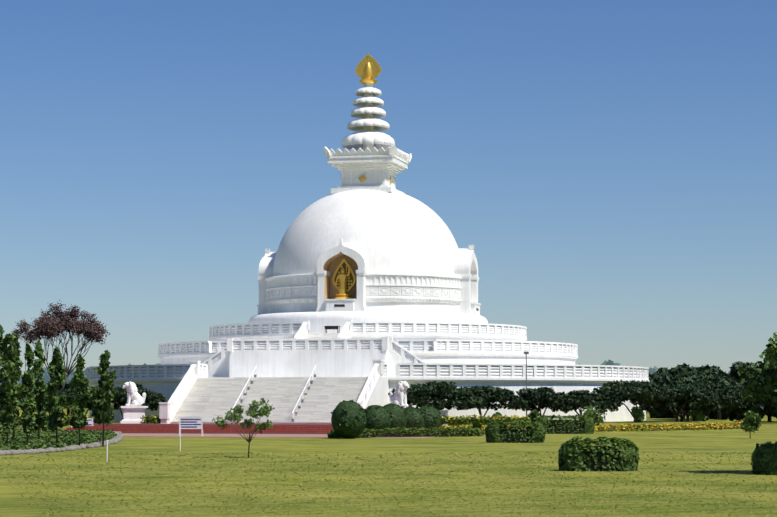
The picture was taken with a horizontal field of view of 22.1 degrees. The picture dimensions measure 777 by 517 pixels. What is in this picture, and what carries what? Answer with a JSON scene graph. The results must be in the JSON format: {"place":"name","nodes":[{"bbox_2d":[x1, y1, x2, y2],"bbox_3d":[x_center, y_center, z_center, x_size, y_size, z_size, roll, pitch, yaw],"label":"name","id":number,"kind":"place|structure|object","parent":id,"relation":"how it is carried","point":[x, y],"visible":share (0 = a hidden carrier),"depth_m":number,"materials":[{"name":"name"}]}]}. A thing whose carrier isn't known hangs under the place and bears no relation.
{"place":"outdoors","nodes":[
{"label":"outdoors","id":0,"kind":"place"},
{"bbox_2d":[0,333,116,446],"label":"trees","id":1,"kind":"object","parent":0,"point":[9,402],"depth_m":120.18,"materials":[{"name":"green plant"}]},
{"bbox_2d":[122,433,428,437],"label":"pink path","id":2,"kind":"structure","parent":0,"point":[222,435],"depth_m":161.10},
{"bbox_2d":[0,406,776,516],"bbox_3d":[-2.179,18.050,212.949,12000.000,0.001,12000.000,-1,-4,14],"label":"ground","id":3,"kind":"structure","parent":0,"point":[14,503],"depth_m":73.00,"materials":[{"name":"green plant"}]},
{"bbox_2d":[0,427,116,449],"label":"bed plants","id":4,"kind":"object","parent":3,"relation":"on","point":[47,439],"visible":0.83,"depth_m":133.12,"materials":[{"name":"green plant"}]},
{"bbox_2d":[10,300,109,393],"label":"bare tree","id":5,"kind":"object","parent":3,"relation":"on","point":[74,324],"depth_m":188.18,"materials":[{"name":"plant"}]},
{"bbox_2d":[0,431,123,455],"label":"border stones","id":6,"kind":"object","parent":3,"relation":"on","point":[117,438],"visible":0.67,"depth_m":112.61,"materials":[{"name":"white stone"}]},
{"bbox_2d":[63,423,333,433],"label":"red platform","id":7,"kind":"structure","parent":3,"relation":"on","point":[215,428],"depth_m":171.14,"materials":[{"name":"brick"}]},
{"bbox_2d":[119,381,415,422],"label":"lions","id":8,"kind":"object","parent":7,"relation":"on","point":[134,411],"visible":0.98,"depth_m":178.88,"materials":[{"name":"white stone"}]},
{"bbox_2d":[19,414,530,424],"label":"hedge","id":9,"kind":"object","parent":7,"relation":"on","point":[445,419],"visible":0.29,"depth_m":170.08,"materials":[{"name":"green plant"}]},
{"bbox_2d":[212,398,274,456],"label":"sapling","id":10,"kind":"object","parent":3,"relation":"on","point":[265,410],"depth_m":99.58,"materials":[{"name":"green plant"}]},
{"bbox_2d":[106,410,448,461],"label":"posts","id":11,"kind":"object","parent":3,"relation":"on","point":[444,412],"visible":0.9,"depth_m":174.93,"materials":[{"name":"white"}]},
{"bbox_2d":[71,417,203,435],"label":"signs","id":12,"kind":"object","parent":11,"relation":"attached to","point":[190,422],"visible":0.56,"depth_m":159.11,"materials":[{"name":"white metal"}]},
{"bbox_2d":[89,311,648,421],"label":"terraces","id":13,"kind":"object","parent":3,"relation":"on","point":[167,387],"visible":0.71,"depth_m":197.08,"materials":[{"name":"white paint"}]},
{"bbox_2d":[202,320,441,376],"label":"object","id":14,"kind":"structure","parent":13,"relation":"on","point":[303,352],"depth_m":190.44,"materials":[{"name":"white paint"}]},
{"bbox_2d":[324,326,339,332],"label":"altar table","id":15,"kind":"object","parent":13,"relation":"on","point":[331,327],"visible":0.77,"depth_m":199.11,"materials":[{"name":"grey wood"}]},
{"bbox_2d":[265,190,461,313],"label":"dome","id":16,"kind":"structure","parent":13,"relation":"on","point":[395,233],"depth_m":206.52,"materials":[{"name":"white paint"}]},
{"bbox_2d":[265,275,460,305],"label":"frieze band","id":17,"kind":"object","parent":16,"relation":"attached to","point":[271,284],"visible":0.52,"depth_m":205.31,"materials":[{"name":"white stone"}]},
{"bbox_2d":[324,145,411,193],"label":"harmika","id":18,"kind":"object","parent":16,"relation":"on","point":[377,169],"visible":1,"depth_m":212.12,"materials":[{"name":"white paint"}]},
{"bbox_2d":[342,84,394,150],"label":"spire","id":19,"kind":"structure","parent":18,"relation":"on","point":[368,126],"depth_m":214.12,"materials":[{"name":"white paint"}]},
{"bbox_2d":[355,53,381,84],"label":"finial","id":20,"kind":"object","parent":19,"relation":"on","point":[368,69],"visible":0.96,"depth_m":215.51,"materials":[{"name":"gold metal"}]},
{"bbox_2d":[359,175,391,183],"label":"harmika emblems","id":21,"kind":"object","parent":18,"relation":"attached to","point":[362,178],"visible":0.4,"depth_m":212.36,"materials":[{"name":"gold metal"}]},
{"bbox_2d":[87,321,648,379],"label":"balustrades","id":22,"kind":"object","parent":13,"relation":"on","point":[443,370],"visible":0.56,"depth_m":196.76,"materials":[{"name":"white paint"}]},
{"bbox_2d":[257,238,480,314],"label":"niches","id":23,"kind":"object","parent":13,"relation":"on","point":[465,264],"visible":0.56,"depth_m":205.10,"materials":[{"name":"white paint"}]},
{"bbox_2d":[332,258,355,298],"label":"buddha statue","id":24,"kind":"object","parent":23,"relation":"in","point":[342,294],"visible":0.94,"depth_m":203.61,"materials":[{"name":"gold metal"}]},
{"bbox_2d":[334,262,353,290],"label":"mandorla relief","id":25,"kind":"object","parent":24,"relation":"attached to","point":[349,280],"visible":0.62,"depth_m":204.18,"materials":[{"name":"gold metal"}]},
{"bbox_2d":[0,418,761,432],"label":"flower bed","id":26,"kind":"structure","parent":3,"relation":"on","point":[651,421],"depth_m":187.40,"materials":[{"name":"green plant"}]},
{"bbox_2d":[170,377,367,423],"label":"steps","id":27,"kind":"structure","parent":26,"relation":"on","point":[207,399],"depth_m":179.75,"materials":[{"name":"stone"}]},
{"bbox_2d":[230,365,315,421],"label":"hand rails","id":28,"kind":"object","parent":27,"relation":"on","point":[302,399],"visible":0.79,"depth_m":179.66,"materials":[{"name":"white paint"}]},
{"bbox_2d":[159,360,388,423],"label":"stair walls","id":29,"kind":"structure","parent":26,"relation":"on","point":[375,390],"depth_m":180.34,"materials":[{"name":"white paint"}]},
{"bbox_2d":[440,420,759,431],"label":"flowers","id":30,"kind":"object","parent":26,"relation":"on","point":[700,426],"visible":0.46,"depth_m":183.31,"materials":[{"name":"yellow plant"}]},
{"bbox_2d":[18,379,746,421],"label":"trees","id":31,"kind":"object","parent":3,"relation":"on","point":[703,395],"depth_m":184.39,"materials":[{"name":"green plant"}]},
{"bbox_2d":[0,360,767,405],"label":"distant trees","id":32,"kind":"object","parent":3,"relation":"on","point":[46,376],"visible":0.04,"depth_m":567.94,"materials":[{"name":"green plant"}]},
{"bbox_2d":[331,400,441,438],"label":"rounded bushes","id":33,"kind":"object","parent":3,"relation":"on","point":[367,417],"visible":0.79,"depth_m":154.33,"materials":[{"name":"green plant"}]},
{"bbox_2d":[0,324,776,423],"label":"trees","id":34,"kind":"object","parent":3,"relation":"on","point":[680,375],"depth_m":243.36,"materials":[{"name":"green plant"}]},
{"bbox_2d":[524,352,528,415],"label":"lamp post","id":35,"kind":"object","parent":3,"relation":"on","point":[526,353],"visible":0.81,"depth_m":182.73,"materials":[{"name":"grey metal"}]},
{"bbox_2d":[327,414,776,474],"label":"hedges","id":36,"kind":"object","parent":3,"relation":"on","point":[599,455],"visible":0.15,"depth_m":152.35,"materials":[{"name":"green plant"}]},
{"bbox_2d":[737,332,776,408],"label":"tree","id":37,"kind":"object","parent":3,"relation":"on","point":[759,382],"visible":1,"depth_m":77.40,"materials":[{"name":"green plant"}]},
{"bbox_2d":[0,0,776,373],"label":"sky","id":38,"kind":"structure","parent":0,"point":[608,168],"materials":[{"name":"blue"}]}
]}

